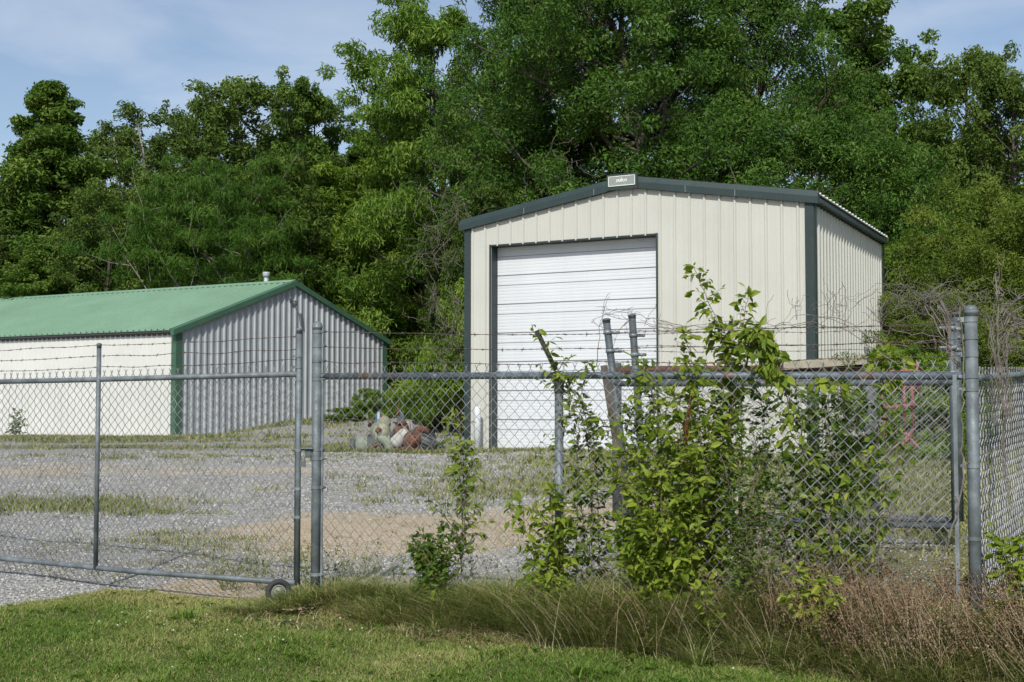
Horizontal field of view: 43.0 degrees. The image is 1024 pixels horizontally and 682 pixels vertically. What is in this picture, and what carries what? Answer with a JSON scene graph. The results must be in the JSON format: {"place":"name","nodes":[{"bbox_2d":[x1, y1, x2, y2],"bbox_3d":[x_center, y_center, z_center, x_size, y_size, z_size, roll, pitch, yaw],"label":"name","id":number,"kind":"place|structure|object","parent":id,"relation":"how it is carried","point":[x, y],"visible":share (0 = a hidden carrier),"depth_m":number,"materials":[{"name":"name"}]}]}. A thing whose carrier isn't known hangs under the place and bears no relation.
{"place":"outdoors","nodes":[
{"label":"outdoors","id":0,"kind":"place"},
{"bbox_2d":[0,414,1023,681],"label":"ground","id":1,"kind":"structure","parent":0,"point":[348,526],"depth_m":11.83,"materials":[{"name":"gravel"}]},
{"bbox_2d":[0,177,22,285],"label":"broadleaf tree","id":2,"kind":"object","parent":1,"relation":"on","point":[8,267],"visible":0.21,"depth_m":59.20,"materials":[{"name":"green plant"}]},
{"bbox_2d":[5,407,27,434],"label":"weed plant","id":3,"kind":"object","parent":1,"relation":"on","point":[17,421],"visible":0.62,"depth_m":41.41,"materials":[{"name":"green plant"}]},
{"bbox_2d":[0,243,87,299],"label":"broadleaf tree","id":4,"kind":"object","parent":1,"relation":"on","point":[24,284],"visible":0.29,"depth_m":54.14,"materials":[{"name":"green plant"}]},
{"bbox_2d":[0,79,123,297],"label":"sweetgum tree","id":5,"kind":"object","parent":1,"relation":"on","point":[41,163],"visible":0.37,"depth_m":61.08,"materials":[{"name":"green plant"}]},
{"bbox_2d":[38,176,162,294],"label":"broadleaf tree","id":6,"kind":"object","parent":1,"relation":"on","point":[109,202],"visible":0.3,"depth_m":55.29,"materials":[{"name":"green plant"}]},
{"bbox_2d":[37,123,170,234],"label":"background tree","id":7,"kind":"object","parent":1,"relation":"on","point":[91,144],"visible":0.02,"depth_m":73.43,"materials":[{"name":"green plant"}]},
{"bbox_2d":[92,119,140,218],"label":"slender tree","id":8,"kind":"object","parent":1,"relation":"on","point":[107,130],"visible":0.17,"depth_m":66.14,"materials":[{"name":"green plant"}]},
{"bbox_2d":[104,100,179,219],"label":"slender tree","id":9,"kind":"object","parent":1,"relation":"on","point":[130,115],"visible":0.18,"depth_m":63.68,"materials":[{"name":"green plant"}]},
{"bbox_2d":[0,328,312,601],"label":"rolling gate","id":10,"kind":"structure","parent":1,"relation":"on","point":[283,583],"depth_m":9.01,"materials":[{"name":"metal"}]},
{"bbox_2d":[54,189,290,292],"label":"mimosa tree","id":11,"kind":"object","parent":1,"relation":"on","point":[118,273],"visible":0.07,"depth_m":55.81,"materials":[{"name":"green plant"}]},
{"bbox_2d":[132,98,249,226],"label":"broadleaf tree","id":12,"kind":"object","parent":1,"relation":"on","point":[192,121],"visible":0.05,"depth_m":66.30,"materials":[{"name":"green plant"}]},
{"bbox_2d":[0,272,390,435],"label":"storage shed","id":13,"kind":"structure","parent":1,"relation":"on","point":[199,316],"depth_m":44.95,"materials":[{"name":"grey metal"}]},
{"bbox_2d":[125,74,305,253],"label":"broadleaf tree","id":14,"kind":"object","parent":1,"relation":"on","point":[240,92],"visible":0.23,"depth_m":63.60,"materials":[{"name":"green plant"}]},
{"bbox_2d":[55,140,382,310],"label":"mimosa tree","id":15,"kind":"object","parent":1,"relation":"on","point":[241,238],"visible":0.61,"depth_m":53.34,"materials":[{"name":"green plant"}]},
{"bbox_2d":[190,150,363,317],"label":"broadleaf tree","id":16,"kind":"object","parent":1,"relation":"on","point":[295,186],"visible":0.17,"depth_m":56.28,"materials":[{"name":"green plant"}]},
{"bbox_2d":[219,126,342,184],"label":"background tree","id":17,"kind":"object","parent":1,"relation":"on","point":[250,143],"depth_m":74.08,"materials":[{"name":"green plant"}]},
{"bbox_2d":[268,65,341,280],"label":"spire tree","id":18,"kind":"object","parent":1,"relation":"on","point":[300,97],"visible":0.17,"depth_m":61.42,"materials":[{"name":"green plant"}]},
{"bbox_2d":[272,87,374,272],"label":"spire tree","id":19,"kind":"object","parent":1,"relation":"on","point":[331,137],"visible":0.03,"depth_m":63.91,"materials":[{"name":"green plant"}]},
{"bbox_2d":[284,217,380,316],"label":"young tree","id":20,"kind":"object","parent":1,"relation":"on","point":[343,267],"visible":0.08,"depth_m":57.23,"materials":[{"name":"green plant"}]},
{"bbox_2d":[324,407,367,419],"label":"leafy bush","id":21,"kind":"object","parent":1,"relation":"on","point":[350,414],"visible":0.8,"depth_m":45.21,"materials":[{"name":"green plant"}]},
{"bbox_2d":[278,157,440,415],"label":"broadleaf tree","id":22,"kind":"object","parent":1,"relation":"on","point":[327,172],"visible":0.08,"depth_m":60.27,"materials":[{"name":"green plant"}]},
{"bbox_2d":[339,143,394,382],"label":"broadleaf tree","id":23,"kind":"object","parent":1,"relation":"on","point":[353,156],"visible":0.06,"depth_m":65.37,"materials":[{"name":"green plant"}]},
{"bbox_2d":[349,388,391,418],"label":"leafy bush","id":24,"kind":"object","parent":1,"relation":"on","point":[369,393],"visible":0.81,"depth_m":46.19,"materials":[{"name":"green plant"}]},
{"bbox_2d":[350,434,390,450],"bbox_3d":[-2.855,2.104,26.480,0.876,0.462,0.430,0,-3,8],"label":"scrap motor","id":25,"kind":"object","parent":1,"relation":"on","point":[369,438],"visible":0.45,"depth_m":26.32,"materials":[{"name":"green paint"}]},
{"bbox_2d":[369,422,390,437],"bbox_3d":[-2.679,1.861,26.459,0.361,0.438,0.437,2,-3,-32],"label":"pump housing","id":26,"kind":"object","parent":25,"relation":"on","point":[379,427],"visible":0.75,"depth_m":26.33,"materials":[{"name":"beige paint"}]},
{"bbox_2d":[48,603,695,681],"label":"coarse grass","id":27,"kind":"structure","parent":1,"relation":"on","point":[579,671],"depth_m":6.59,"materials":[{"name":"plant"}]},
{"bbox_2d":[325,115,436,185],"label":"background tree","id":28,"kind":"object","parent":1,"relation":"on","point":[352,134],"visible":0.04,"depth_m":73.42,"materials":[{"name":"green plant"}]},
{"bbox_2d":[375,432,393,450],"bbox_3d":[-2.571,2.083,26.329,0.410,0.527,0.280,0,-3,0],"label":"pipe elbow","id":29,"kind":"object","parent":1,"relation":"on","point":[380,438],"visible":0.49,"depth_m":26.23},
{"bbox_2d":[390,428,407,447],"bbox_3d":[-2.245,1.969,26.412,0.504,0.492,0.328,1,-3,-11],"label":"white cylinder","id":30,"kind":"object","parent":1,"relation":"on","point":[399,439],"visible":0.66,"depth_m":26.28,"materials":[{"name":"paint"}]},
{"bbox_2d":[393,404,408,435],"bbox_3d":[-2.282,1.651,26.542,0.334,0.711,0.287,-1,-3,27],"label":"rusted valve","id":31,"kind":"object","parent":30,"relation":"on","point":[399,426],"visible":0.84,"depth_m":26.48,"materials":[{"name":"grey metal"}]},
{"bbox_2d":[338,199,463,404],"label":"young tree","id":32,"kind":"object","parent":1,"relation":"on","point":[402,323],"visible":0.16,"depth_m":56.82,"materials":[{"name":"green plant"}]},
{"bbox_2d":[384,365,441,424],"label":"leafy bush","id":33,"kind":"object","parent":1,"relation":"on","point":[394,399],"visible":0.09,"depth_m":43.89,"materials":[{"name":"green plant"}]},
{"bbox_2d":[343,82,483,361],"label":"ash tree","id":34,"kind":"object","parent":1,"relation":"on","point":[368,178],"visible":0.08,"depth_m":60.40,"materials":[{"name":"green plant"}]},
{"bbox_2d":[401,426,429,452],"bbox_3d":[-1.971,2.005,26.372,0.626,0.582,0.360,1,-3,-20],"label":"flanged housing","id":35,"kind":"object","parent":1,"relation":"on","point":[409,439],"visible":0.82,"depth_m":26.22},
{"bbox_2d":[208,537,632,595],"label":"wiry weeds","id":36,"kind":"object","parent":1,"relation":"on","point":[332,579],"visible":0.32,"depth_m":8.70,"materials":[{"name":"green plant"}]},
{"bbox_2d":[400,349,450,431],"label":"leafy bush","id":37,"kind":"object","parent":1,"relation":"on","point":[435,422],"visible":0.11,"depth_m":41.92,"materials":[{"name":"green plant"}]},
{"bbox_2d":[392,335,463,435],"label":"leafy bush","id":38,"kind":"object","parent":1,"relation":"on","point":[459,392],"visible":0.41,"depth_m":39.57,"materials":[{"name":"green plant"}]},
{"bbox_2d":[420,432,437,450],"bbox_3d":[-1.722,2.081,26.457,0.447,0.514,0.499,0,-3,0],"label":"black motor","id":39,"kind":"object","parent":1,"relation":"on","point":[429,439],"visible":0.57,"depth_m":26.29,"materials":[{"name":"grey metal"}]},
{"bbox_2d":[400,223,463,419],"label":"vine covered tree","id":40,"kind":"object","parent":1,"relation":"on","point":[426,274],"visible":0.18,"depth_m":46.94,"materials":[{"name":"green plant"}]},
{"bbox_2d":[401,523,464,599],"bbox_3d":[-0.478,1.364,7.978,0.395,0.501,0.391,0,-3,0],"label":"sapling","id":41,"kind":"object","parent":1,"relation":"on","point":[425,559],"visible":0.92,"depth_m":7.92,"materials":[{"name":"green plant"}]},
{"bbox_2d":[411,277,463,430],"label":"leafy bush","id":42,"kind":"object","parent":1,"relation":"on","point":[445,310],"visible":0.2,"depth_m":41.10,"materials":[{"name":"green plant"}]},
{"bbox_2d":[315,0,562,336],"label":"ash tree","id":43,"kind":"object","parent":1,"relation":"on","point":[416,29],"visible":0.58,"depth_m":54.93,"materials":[{"name":"green plant"}]},
{"bbox_2d":[0,589,903,681],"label":"lawn weeds","id":44,"kind":"object","parent":1,"relation":"on","point":[609,669],"visible":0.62,"depth_m":6.80,"materials":[{"name":"green plant"}]},
{"bbox_2d":[424,405,494,582],"bbox_3d":[-0.316,1.013,8.040,0.458,1.231,0.318,-2,-3,29],"label":"sapling","id":45,"kind":"object","parent":1,"relation":"on","point":[465,470],"visible":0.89,"depth_m":8.01,"materials":[{"name":"green plant"}]},
{"bbox_2d":[415,179,517,351],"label":"vine covered tree","id":46,"kind":"object","parent":1,"relation":"on","point":[490,194],"visible":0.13,"depth_m":43.28,"materials":[{"name":"green plant"}]},
{"bbox_2d":[474,406,480,449],"bbox_3d":[-0.716,1.859,26.876,0.140,1.030,0.140,0,-3,0],"label":"bollard","id":47,"kind":"object","parent":1,"relation":"on","point":[477,433],"visible":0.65,"depth_m":26.82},
{"bbox_2d":[0,586,1011,681],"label":"lawn grass","id":48,"kind":"structure","parent":1,"relation":"on","point":[433,656],"depth_m":6.78,"materials":[{"name":"plant"}]},
{"bbox_2d":[0,416,1023,590],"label":"yard weeds","id":49,"kind":"object","parent":1,"relation":"on","point":[491,488],"visible":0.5,"depth_m":16.46,"materials":[{"name":"plant"}]},
{"bbox_2d":[397,0,660,284],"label":"oak tree","id":50,"kind":"object","parent":1,"relation":"on","point":[509,16],"visible":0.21,"depth_m":49.78,"materials":[{"name":"green plant"}]},
{"bbox_2d":[503,481,587,607],"bbox_3d":[0.202,1.216,7.587,0.506,0.803,0.352,0,-3,0],"label":"sapling","id":51,"kind":"object","parent":1,"relation":"on","point":[554,547],"visible":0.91,"depth_m":7.55,"materials":[{"name":"green plant"}]},
{"bbox_2d":[419,112,687,344],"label":"vine covered tree","id":52,"kind":"object","parent":1,"relation":"on","point":[597,141],"visible":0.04,"depth_m":47.43,"materials":[{"name":"green plant"}]},
{"bbox_2d":[563,389,619,596],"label":"vine","id":53,"kind":"object","parent":1,"relation":"on","point":[587,501],"visible":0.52,"depth_m":7.90,"materials":[{"name":"green plant"}]},
{"bbox_2d":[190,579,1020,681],"bbox_3d":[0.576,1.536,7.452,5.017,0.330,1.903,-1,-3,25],"label":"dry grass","id":54,"kind":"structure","parent":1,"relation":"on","point":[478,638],"depth_m":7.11,"materials":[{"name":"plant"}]},
{"bbox_2d":[200,559,1023,681],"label":"tall grass","id":55,"kind":"structure","parent":1,"relation":"on","point":[476,603],"depth_m":6.93,"materials":[{"name":"plant"}]},
{"bbox_2d":[600,365,629,515],"bbox_3d":[0.752,0.737,9.375,0.067,1.129,0.338,-3,-4,43],"label":"wooden post","id":56,"kind":"object","parent":1,"relation":"on","point":[609,398],"visible":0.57,"depth_m":9.32,"materials":[{"name":"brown wood"}]},
{"bbox_2d":[439,0,804,214],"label":"oak tree","id":57,"kind":"object","parent":1,"relation":"on","point":[652,49],"visible":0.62,"depth_m":44.63,"materials":[{"name":"green plant"}]},
{"bbox_2d":[391,172,500,371],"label":"hanging vines","id":58,"kind":"object","parent":57,"relation":"hanging from","point":[436,291],"visible":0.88,"depth_m":40.24,"materials":[{"name":"plant"}]},
{"bbox_2d":[496,130,607,202],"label":"hanging vines","id":59,"kind":"object","parent":57,"relation":"hanging from","point":[560,158],"visible":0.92,"depth_m":42.04,"materials":[{"name":"plant"}]},
{"bbox_2d":[310,305,982,619],"bbox_3d":[0.561,0.827,7.530,4.078,1.995,0.138,-1,-3,24],"label":"chain link fence","id":60,"kind":"object","parent":1,"relation":"on","point":[969,319],"visible":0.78,"depth_m":7.51,"materials":[{"name":"metal"}]},
{"bbox_2d":[530,324,612,589],"bbox_3d":[0.351,0.770,7.662,0.492,1.755,0.448,0,-3,0],"label":"vine","id":61,"kind":"object","parent":60,"relation":"attached to","point":[587,474],"visible":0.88,"depth_m":7.70,"materials":[{"name":"green plant"}]},
{"bbox_2d":[731,315,795,394],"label":"vine","id":62,"kind":"object","parent":60,"relation":"hanging from","point":[756,337],"visible":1,"depth_m":7.11,"materials":[{"name":"green plant"}]},
{"bbox_2d":[591,280,953,365],"bbox_3d":[1.365,-0.100,7.169,2.034,0.474,0.249,-1,-3,26],"label":"bare vine","id":63,"kind":"object","parent":60,"relation":"attached to","point":[796,315],"visible":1,"depth_m":7.09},
{"bbox_2d":[762,363,915,607],"bbox_3d":[1.767,0.849,7.028,0.816,1.473,0.354,-1,-3,27],"label":"vine","id":64,"kind":"object","parent":60,"relation":"attached to","point":[790,419],"visible":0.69,"depth_m":7.00,"materials":[{"name":"green plant"}]},
{"bbox_2d":[861,334,917,399],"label":"vine","id":65,"kind":"object","parent":60,"relation":"hanging from","point":[889,351],"visible":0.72,"depth_m":8.01,"materials":[{"name":"green plant"}]},
{"bbox_2d":[840,266,1010,371],"bbox_3d":[2.345,-0.116,7.308,0.969,0.619,0.923,3,-4,-42],"label":"bramble tangle","id":66,"kind":"object","parent":60,"relation":"attached to","point":[940,308],"visible":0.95,"depth_m":7.28,"materials":[{"name":"plant"}]},
{"bbox_2d":[940,307,968,558],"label":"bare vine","id":67,"kind":"object","parent":60,"relation":"attached to","point":[957,513],"visible":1,"depth_m":6.68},
{"bbox_2d":[587,351,743,606],"bbox_3d":[0.837,0.824,7.297,0.928,1.541,0.468,-1,-3,23],"label":"shrub","id":68,"kind":"object","parent":1,"relation":"on","point":[678,563],"visible":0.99,"depth_m":7.26,"materials":[{"name":"green plant"}]},
{"bbox_2d":[684,393,692,468],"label":"dead stem","id":69,"kind":"object","parent":68,"relation":"in","point":[686,427],"visible":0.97,"depth_m":7.22,"materials":[{"name":"red plant"}]},
{"bbox_2d":[459,172,888,455],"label":"metal garage","id":70,"kind":"structure","parent":1,"relation":"on","point":[567,262],"depth_m":25.94,"materials":[{"name":"white"}]},
{"bbox_2d":[498,237,656,450],"bbox_3d":[1.323,0.101,26.434,3.730,4.227,0.016,-2,-3,29],"label":"roll up door","id":71,"kind":"structure","parent":70,"relation":"in","point":[555,288],"depth_m":26.58,"materials":[{"name":"metal"}]},
{"bbox_2d":[383,330,1023,441],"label":"undergrowth","id":72,"kind":"object","parent":1,"relation":"on","point":[399,368],"visible":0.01,"depth_m":54.58,"materials":[{"name":"green plant"}]},
{"bbox_2d":[688,579,725,645],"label":"seedling","id":73,"kind":"object","parent":1,"relation":"on","point":[700,607],"visible":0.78,"depth_m":6.80,"materials":[{"name":"green plant"}]},
{"bbox_2d":[673,262,762,594],"bbox_3d":[1.174,0.580,7.378,0.524,2.052,0.371,-2,-3,30],"label":"shrub","id":74,"kind":"object","parent":1,"relation":"on","point":[725,356],"visible":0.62,"depth_m":7.34,"materials":[{"name":"green plant"}]},
{"bbox_2d":[612,360,879,521],"bbox_3d":[2.064,1.025,11.685,2.389,1.716,0.161,-1,-3,15],"label":"pipe barrier","id":75,"kind":"object","parent":1,"relation":"on","point":[617,493],"visible":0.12,"depth_m":11.59,"materials":[{"name":"grey metal"}]},
{"bbox_2d":[783,355,866,369],"bbox_3d":[2.752,0.191,11.440,0.718,0.122,0.040,-1,-3,14],"label":"plank","id":76,"kind":"object","parent":75,"relation":"on","point":[802,364],"visible":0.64,"depth_m":11.43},
{"bbox_2d":[827,351,864,370],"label":"mimosa seedling","id":77,"kind":"object","parent":76,"relation":"on","point":[847,357],"visible":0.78,"depth_m":9.49,"materials":[{"name":"green plant"}]},
{"bbox_2d":[598,358,902,602],"bbox_3d":[1.363,0.896,7.705,1.843,1.608,0.586,-1,-3,21],"label":"shrub","id":78,"kind":"object","parent":1,"relation":"on","point":[840,436],"visible":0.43,"depth_m":7.55,"materials":[{"name":"green plant"}]},
{"bbox_2d":[707,402,805,612],"bbox_3d":[1.299,0.959,7.015,0.484,1.264,0.304,-3,-4,45],"label":"shrub","id":79,"kind":"object","parent":1,"relation":"on","point":[743,576],"visible":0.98,"depth_m":7.03,"materials":[{"name":"green plant"}]},
{"bbox_2d":[614,0,910,203],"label":"oak tree","id":80,"kind":"object","parent":1,"relation":"on","point":[744,74],"visible":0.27,"depth_m":48.83,"materials":[{"name":"green plant"}]},
{"bbox_2d":[603,318,956,529],"bbox_3d":[2.054,0.625,10.160,2.725,1.653,0.114,-1,-3,14],"label":"gate leaf","id":81,"kind":"object","parent":1,"relation":"on","point":[611,358],"visible":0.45,"depth_m":9.95,"materials":[{"name":"metal"}]},
{"bbox_2d":[628,312,963,522],"bbox_3d":[2.231,0.604,10.410,2.620,1.691,0.097,-1,-3,14],"label":"gate leaf","id":82,"kind":"object","parent":1,"relation":"on","point":[634,335],"visible":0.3,"depth_m":10.16,"materials":[{"name":"metal"}]},
{"bbox_2d":[581,539,1023,681],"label":"dry weeds","id":83,"kind":"object","parent":1,"relation":"on","point":[951,598],"visible":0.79,"depth_m":6.47,"materials":[{"name":"plant"}]},
{"bbox_2d":[736,487,950,598],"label":"dead twigs","id":84,"kind":"object","parent":83,"relation":"in","point":[829,531],"visible":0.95,"depth_m":6.73,"materials":[{"name":"plant"}]},
{"bbox_2d":[776,561,846,648],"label":"seedling","id":85,"kind":"object","parent":1,"relation":"on","point":[816,590],"visible":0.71,"depth_m":6.62,"materials":[{"name":"green plant"}]},
{"bbox_2d":[737,103,992,311],"bbox_3d":[9.494,-2.398,40.305,9.894,10.833,11.838,1,-3,-11],"label":"oak tree","id":86,"kind":"object","parent":1,"relation":"on","point":[821,151],"visible":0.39,"depth_m":39.25,"materials":[{"name":"green plant"}]},
{"bbox_2d":[788,0,946,199],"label":"spire tree","id":87,"kind":"object","parent":1,"relation":"on","point":[857,12],"visible":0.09,"depth_m":61.61,"materials":[{"name":"green plant"}]},
{"bbox_2d":[826,28,940,146],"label":"spire tree","id":88,"kind":"object","parent":1,"relation":"on","point":[908,56],"visible":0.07,"depth_m":62.31,"materials":[{"name":"green plant"}]},
{"bbox_2d":[858,203,930,318],"bbox_3d":[9.996,-0.580,37.886,5.032,6.907,4.206,0,-3,1],"label":"oak tree","id":89,"kind":"object","parent":1,"relation":"on","point":[873,222],"visible":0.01,"depth_m":37.82,"materials":[{"name":"green plant"}]},
{"bbox_2d":[881,361,920,448],"bbox_3d":[5.983,0.980,19.885,0.746,1.345,0.661,0,-3,0],"label":"farm implement","id":90,"kind":"object","parent":1,"relation":"on","point":[904,413],"visible":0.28,"depth_m":19.95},
{"bbox_2d":[855,60,952,165],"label":"spire tree","id":91,"kind":"object","parent":1,"relation":"on","point":[913,88],"visible":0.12,"depth_m":60.89,"materials":[{"name":"green plant"}]},
{"bbox_2d":[823,115,1003,364],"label":"oak tree","id":92,"kind":"object","parent":1,"relation":"on","point":[939,164],"visible":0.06,"depth_m":41.49,"materials":[{"name":"green plant"}]},
{"bbox_2d":[841,343,987,454],"bbox_3d":[7.476,1.140,25.029,2.209,2.164,2.742,1,-3,-21],"label":"leafy bush","id":93,"kind":"object","parent":1,"relation":"on","point":[910,353],"visible":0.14,"depth_m":24.60,"materials":[{"name":"green plant"}]},
{"bbox_2d":[882,218,1002,439],"bbox_3d":[11.201,-0.232,36.231,4.626,6.585,3.687,-3,-4,44],"label":"young tree","id":94,"kind":"object","parent":1,"relation":"on","point":[899,263],"visible":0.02,"depth_m":35.80,"materials":[{"name":"green plant"}]},
{"bbox_2d":[862,280,1023,446],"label":"scrub tree","id":95,"kind":"object","parent":1,"relation":"on","point":[916,319],"visible":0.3,"depth_m":28.39,"materials":[{"name":"green plant"}]},
{"bbox_2d":[889,360,1009,463],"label":"leafy bush","id":96,"kind":"object","parent":1,"relation":"on","point":[929,448],"visible":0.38,"depth_m":21.67,"materials":[{"name":"green plant"}]},
{"bbox_2d":[882,170,1023,439],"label":"scrub tree","id":97,"kind":"object","parent":1,"relation":"on","point":[981,194],"visible":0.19,"depth_m":33.56,"materials":[{"name":"green plant"}]},
{"bbox_2d":[886,191,1023,446],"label":"scrub tree","id":98,"kind":"object","parent":1,"relation":"on","point":[1003,235],"visible":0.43,"depth_m":30.50,"materials":[{"name":"green plant"}]},
{"bbox_2d":[887,178,1023,371],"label":"vine covered tree","id":99,"kind":"object","parent":1,"relation":"on","point":[1016,188],"visible":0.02,"depth_m":44.05,"materials":[{"name":"green plant"}]},
{"bbox_2d":[899,40,1023,214],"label":"broadleaf tree","id":100,"kind":"object","parent":1,"relation":"on","point":[949,89],"visible":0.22,"depth_m":51.78,"materials":[{"name":"green plant"}]},
{"bbox_2d":[937,53,1023,409],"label":"broadleaf tree","id":101,"kind":"object","parent":1,"relation":"on","point":[1009,87],"visible":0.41,"depth_m":50.34,"materials":[{"name":"green plant"}]},
{"bbox_2d":[978,314,1023,614],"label":"return fence","id":102,"kind":"object","parent":1,"relation":"on","point":[1014,375],"visible":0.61,"depth_m":7.41,"materials":[{"name":"metal"}]},
{"bbox_2d":[979,253,1023,508],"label":"bramble tangle","id":103,"kind":"object","parent":102,"relation":"attached to","point":[1004,415],"visible":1,"depth_m":6.75,"materials":[{"name":"plant"}]},
{"bbox_2d":[982,522,1023,634],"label":"shrub","id":104,"kind":"object","parent":1,"relation":"on","point":[1013,550],"visible":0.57,"depth_m":6.49,"materials":[{"name":"green plant"}]},
{"bbox_2d":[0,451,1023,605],"bbox_3d":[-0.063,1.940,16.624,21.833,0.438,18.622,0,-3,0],"label":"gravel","id":105,"kind":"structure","parent":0,"point":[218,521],"depth_m":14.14,"materials":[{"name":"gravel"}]},
{"bbox_2d":[0,0,1023,221],"label":"sky","id":106,"kind":"structure","parent":0,"point":[107,52],"materials":[{"name":"blue"}]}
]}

